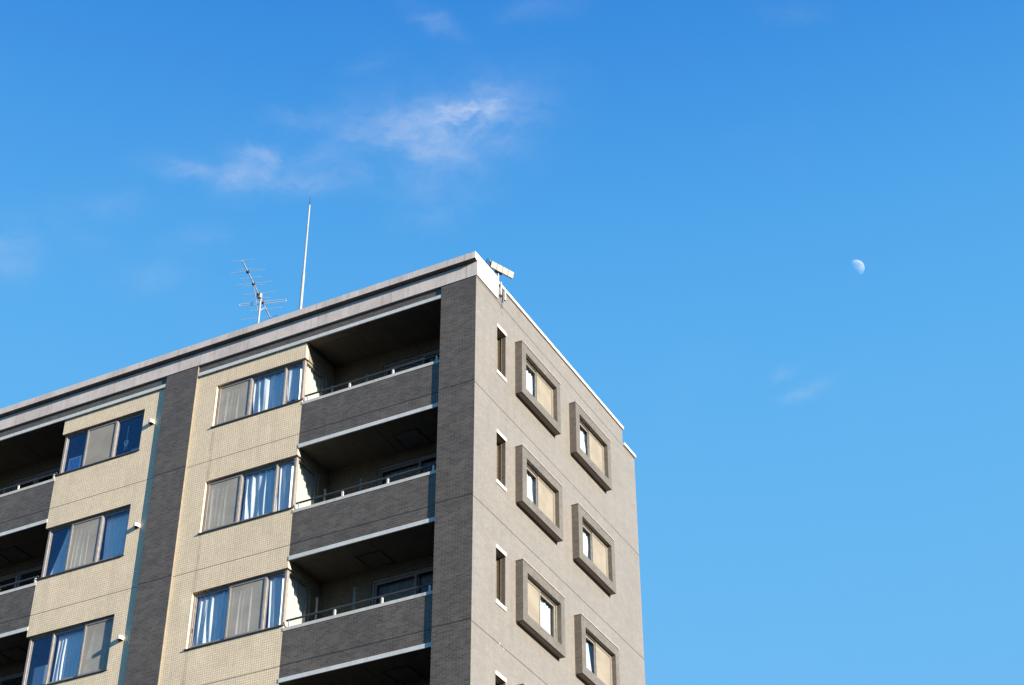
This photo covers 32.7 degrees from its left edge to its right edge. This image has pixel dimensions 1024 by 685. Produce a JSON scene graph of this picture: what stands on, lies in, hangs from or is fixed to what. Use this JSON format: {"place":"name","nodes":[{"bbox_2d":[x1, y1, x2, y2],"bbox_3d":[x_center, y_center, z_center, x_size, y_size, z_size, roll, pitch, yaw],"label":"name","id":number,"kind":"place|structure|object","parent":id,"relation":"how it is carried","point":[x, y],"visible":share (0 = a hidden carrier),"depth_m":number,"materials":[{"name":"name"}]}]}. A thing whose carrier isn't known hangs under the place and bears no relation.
{"place":"outdoors","nodes":[
{"label":"outdoors","id":0,"kind":"place"},
{"bbox_2d":[0,0,1023,684],"label":"sky","id":1,"kind":"structure","parent":0,"point":[780,243],"materials":[{"name":"blue"}]},
{"label":"ground","id":2,"kind":"structure","parent":0,"visible":0},
{"bbox_2d":[0,251,644,684],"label":"apartment building","id":3,"kind":"structure","parent":2,"relation":"on","point":[482,537],"depth_m":39.93,"materials":[{"name":"grey tile"}]},
{"bbox_2d":[0,672,23,684],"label":"balcony door","id":4,"kind":"structure","parent":3,"relation":"in","point":[20,674],"depth_m":42.10,"materials":[{"name":"brown metal"}]},
{"bbox_2d":[0,565,42,586],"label":"balcony door","id":5,"kind":"structure","parent":3,"relation":"in","point":[19,574],"depth_m":43.88,"materials":[{"name":"brown metal"}]},
{"bbox_2d":[12,466,60,490],"bbox_3d":[-12.371,4.415,44.964,1.700,2.420,0.060,-17,-39,22],"label":"balcony door","id":6,"kind":"structure","parent":3,"relation":"in","point":[38,475],"depth_m":45.69,"materials":[{"name":"brown metal"}]},
{"bbox_2d":[32,665,47,684],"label":"curtain","id":7,"kind":"object","parent":3,"relation":"attached to","point":[39,676],"visible":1,"depth_m":40.05,"materials":[{"name":"blue fabric"}]},
{"bbox_2d":[50,527,75,574],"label":"curtain","id":8,"kind":"object","parent":3,"relation":"attached to","point":[59,566],"visible":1,"depth_m":41.78,"materials":[{"name":"fabric"}]},
{"bbox_2d":[52,629,83,681],"bbox_3d":[-10.122,7.189,39.896,0.847,1.292,0.072,-17,-39,22],"label":"curtain","id":9,"kind":"object","parent":3,"relation":"attached to","point":[68,655],"visible":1,"depth_m":39.94,"materials":[{"name":"fabric"}]},
{"bbox_2d":[22,616,113,684],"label":"bay window","id":10,"kind":"structure","parent":3,"relation":"in","point":[85,626],"depth_m":39.99,"materials":[{"name":"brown metal"}]},
{"bbox_2d":[67,455,81,470],"bbox_3d":[-10.899,3.065,43.416,0.400,0.500,0.004,-17,-39,22],"label":"poster","id":11,"kind":"object","parent":3,"relation":"attached to","point":[74,463],"visible":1,"depth_m":43.46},
{"bbox_2d":[35,506,129,580],"bbox_3d":[-9.962,4.974,41.763,2.605,1.410,0.955,-17,-39,22],"label":"bay window","id":12,"kind":"structure","parent":3,"relation":"in","point":[53,531],"depth_m":41.65,"materials":[{"name":"white metal"}]},
{"bbox_2d":[69,518,100,568],"bbox_3d":[-10.137,4.821,41.571,0.879,1.292,0.083,-17,-39,22],"label":"curtain","id":13,"kind":"object","parent":3,"relation":"attached to","point":[85,543],"visible":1,"depth_m":41.61,"materials":[{"name":"grey fabric"}]},
{"bbox_2d":[82,620,111,673],"bbox_3d":[-9.353,6.922,39.531,0.812,1.292,0.036,-17,-39,21],"label":"curtain","id":14,"kind":"object","parent":3,"relation":"attached to","point":[96,657],"visible":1,"depth_m":39.54,"materials":[{"name":"grey fabric"}]},
{"bbox_2d":[54,411,144,475],"bbox_3d":[-9.965,2.706,43.414,2.605,1.220,0.955,-17,-39,22],"label":"bay window","id":15,"kind":"structure","parent":3,"relation":"in","point":[68,438],"depth_m":43.31,"materials":[{"name":"white metal"}]},
{"bbox_2d":[103,511,129,558],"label":"curtain","id":16,"kind":"object","parent":3,"relation":"attached to","point":[116,531],"visible":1,"depth_m":41.35,"materials":[{"name":"fabric"}]},
{"bbox_2d":[124,427,128,449],"bbox_3d":[-9.500,2.349,43.057,0.140,0.708,0.041,-17,-39,22],"label":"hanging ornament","id":17,"kind":"object","parent":3,"relation":"hanging from","point":[125,441],"visible":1,"depth_m":42.95,"materials":[{"name":"blue plastic"}]},
{"bbox_2d":[193,590,228,645],"bbox_3d":[-6.587,6.071,38.392,0.912,1.322,0.112,-17,-39,22],"label":"curtain","id":18,"kind":"object","parent":3,"relation":"attached to","point":[211,618],"visible":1,"depth_m":38.42,"materials":[{"name":"fabric"}]},
{"bbox_2d":[206,477,239,529],"bbox_3d":[-6.592,3.717,40.086,0.942,1.322,0.087,-17,-39,22],"label":"curtain","id":19,"kind":"object","parent":3,"relation":"attached to","point":[223,503],"visible":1,"depth_m":40.13,"materials":[{"name":"grey fabric"}]},
{"bbox_2d":[219,381,249,422],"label":"curtain","id":20,"kind":"object","parent":3,"relation":"attached to","point":[234,401],"visible":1,"depth_m":41.78,"materials":[{"name":"grey fabric"}]},
{"bbox_2d":[184,569,309,650],"bbox_3d":[-5.794,6.041,38.307,2.585,1.410,0.960,-17,-39,22],"label":"bay window","id":21,"kind":"structure","parent":3,"relation":"in","point":[286,572],"depth_m":38.09,"materials":[{"name":"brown metal"}]},
{"bbox_2d":[228,579,269,636],"bbox_3d":[-5.737,5.801,38.022,0.997,1.322,0.088,-17,-39,22],"label":"curtain","id":22,"kind":"object","parent":3,"relation":"attached to","point":[246,608],"visible":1,"depth_m":38.06,"materials":[{"name":"grey fabric"}]},
{"bbox_2d":[198,457,317,534],"bbox_3d":[-5.797,3.696,40.014,2.585,1.410,0.960,-17,-39,22],"label":"bay window","id":23,"kind":"structure","parent":3,"relation":"in","point":[296,460],"depth_m":39.83,"materials":[{"name":"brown metal"}]},
{"bbox_2d":[232,259,285,322],"bbox_3d":[-6.624,-0.219,44.433,1.560,3.140,2.476,-6,-36,8],"label":"television aerial","id":24,"kind":"object","parent":3,"relation":"on","point":[259,296],"visible":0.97,"depth_m":45.37,"materials":[{"name":"paint"}]},
{"bbox_2d":[241,466,280,519],"bbox_3d":[-5.715,3.461,39.735,1.006,1.322,0.132,-17,-39,22],"label":"curtain","id":25,"kind":"object","parent":3,"relation":"attached to","point":[259,494],"visible":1,"depth_m":39.76,"materials":[{"name":"blue fabric"}]},
{"bbox_2d":[210,360,324,427],"bbox_3d":[-5.799,1.429,41.665,2.585,1.220,0.960,-17,-39,22],"label":"window","id":26,"kind":"structure","parent":3,"relation":"in","point":[286,368],"depth_m":41.45,"materials":[{"name":"white metal"}]},
{"bbox_2d":[253,371,288,412],"bbox_3d":[-5.720,1.190,41.381,1.006,1.132,0.134,-17,-39,22],"label":"curtain","id":27,"kind":"object","parent":3,"relation":"attached to","point":[268,392],"visible":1,"depth_m":41.42,"materials":[{"name":"blue fabric"}]},
{"bbox_2d":[268,575,284,627],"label":"curtain","id":28,"kind":"object","parent":3,"relation":"attached to","point":[275,598],"visible":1,"depth_m":37.80,"materials":[{"name":"fabric"}]},
{"bbox_2d":[278,462,296,509],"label":"curtain","id":29,"kind":"object","parent":3,"relation":"attached to","point":[286,482],"visible":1,"depth_m":39.51,"materials":[{"name":"fabric"}]},
{"bbox_2d":[287,365,301,401],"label":"curtain","id":30,"kind":"object","parent":3,"relation":"attached to","point":[294,381],"visible":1,"depth_m":41.17,"materials":[{"name":"blue fabric"}]},
{"bbox_2d":[285,575,304,626],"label":"curtain","id":31,"kind":"object","parent":3,"relation":"attached to","point":[295,599],"visible":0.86,"depth_m":38.02,"materials":[{"name":"beige fabric"}]},
{"bbox_2d":[295,462,313,508],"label":"curtain","id":32,"kind":"object","parent":3,"relation":"attached to","point":[305,479],"visible":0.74,"depth_m":39.75,"materials":[{"name":"white fabric"}]},
{"bbox_2d":[299,196,310,309],"bbox_3d":[-5.521,-1.340,45.869,0.089,6.640,0.089,-17,-39,22],"label":"lightning rod","id":33,"kind":"object","parent":3,"relation":"on","point":[302,287],"visible":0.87,"depth_m":46.31,"materials":[{"name":"paint"}]},
{"bbox_2d":[304,365,320,400],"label":"curtain","id":34,"kind":"object","parent":3,"relation":"attached to","point":[313,382],"visible":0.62,"depth_m":41.39,"materials":[{"name":"white fabric"}]},
{"bbox_2d":[371,566,432,605],"bbox_3d":[-2.077,5.945,37.224,2.200,2.420,0.060,-17,-39,22],"label":"balcony door","id":35,"kind":"structure","parent":3,"relation":"in","point":[415,573],"depth_m":38.03,"materials":[{"name":"brown metal"}]},
{"bbox_2d":[378,573,432,603],"bbox_3d":[-2.017,6.013,37.290,2.087,2.292,0.067,-17,-39,22],"label":"window","id":36,"kind":"structure","parent":3,"relation":"attached to","point":[399,585],"depth_m":37.99,"materials":[{"name":"black glass"}]},
{"bbox_2d":[377,452,436,485],"bbox_3d":[-2.079,3.601,38.931,2.200,2.420,0.060,-17,-39,22],"label":"balcony door","id":37,"kind":"structure","parent":3,"relation":"in","point":[419,460],"depth_m":39.75,"materials":[{"name":"brown metal"}]},
{"bbox_2d":[384,459,436,483],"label":"curtain","id":38,"kind":"object","parent":3,"relation":"attached to","point":[407,475],"visible":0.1,"depth_m":39.73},
{"bbox_2d":[383,349,439,376],"bbox_3d":[-2.082,1.256,40.637,2.200,2.420,0.060,-17,-39,22],"label":"balcony door","id":39,"kind":"structure","parent":3,"relation":"in","point":[421,356],"depth_m":41.44,"materials":[{"name":"brown metal"}]},
{"bbox_2d":[389,356,439,374],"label":"curtain","id":40,"kind":"object","parent":3,"relation":"attached to","point":[411,366],"visible":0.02,"depth_m":41.49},
{"bbox_2d":[486,259,513,305],"bbox_3d":[-0.320,-1.351,40.946,0.872,1.187,0.163,27,-44,-32],"label":"panel antenna","id":41,"kind":"object","parent":3,"relation":"attached to","point":[499,269],"visible":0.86,"depth_m":41.17,"materials":[{"name":"metal"}]},
{"bbox_2d":[495,544,506,611],"bbox_3d":[-0.324,4.957,36.608,0.237,1.380,0.461,-17,-39,22],"label":"slit window","id":42,"kind":"structure","parent":3,"relation":"in","point":[500,600],"depth_m":36.78,"materials":[{"name":"metal"}]},
{"bbox_2d":[495,670,506,684],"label":"slit window","id":43,"kind":"structure","parent":3,"relation":"in","point":[502,678],"depth_m":35.26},
{"bbox_2d":[496,429,506,491],"bbox_3d":[-0.326,2.613,38.315,0.237,1.380,0.461,-17,-39,22],"label":"slit window","id":44,"kind":"structure","parent":3,"relation":"in","point":[500,480],"depth_m":38.51,"materials":[{"name":"metal"}]},
{"bbox_2d":[497,323,506,382],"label":"slit window","id":45,"kind":"structure","parent":3,"relation":"in","point":[501,371],"depth_m":40.21,"materials":[{"name":"metal"}]},
{"bbox_2d":[526,367,533,394],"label":"curtain","id":46,"kind":"object","parent":3,"relation":"attached to","point":[529,380],"visible":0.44,"depth_m":41.21,"materials":[{"name":"white fabric"}]},
{"bbox_2d":[527,471,535,504],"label":"curtain","id":47,"kind":"object","parent":3,"relation":"attached to","point":[531,489],"visible":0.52,"depth_m":39.52,"materials":[{"name":"white fabric"}]},
{"bbox_2d":[540,596,550,634],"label":"curtain","id":48,"kind":"object","parent":3,"relation":"attached to","point":[545,615],"visible":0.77,"depth_m":38.26,"materials":[{"name":"white fabric"}]},
{"bbox_2d":[580,428,586,454],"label":"curtain","id":49,"kind":"object","parent":3,"relation":"attached to","point":[583,442],"visible":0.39,"depth_m":43.31,"materials":[{"name":"white fabric"}]},
{"bbox_2d":[583,529,590,559],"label":"curtain","id":50,"kind":"object","parent":3,"relation":"attached to","point":[586,544],"visible":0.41,"depth_m":41.62,"materials":[{"name":"white fabric"}]},
{"bbox_2d":[586,639,591,671],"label":"curtain","id":51,"kind":"object","parent":3,"relation":"attached to","point":[588,662],"visible":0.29,"depth_m":39.77,"materials":[{"name":"white fabric"}]}
]}

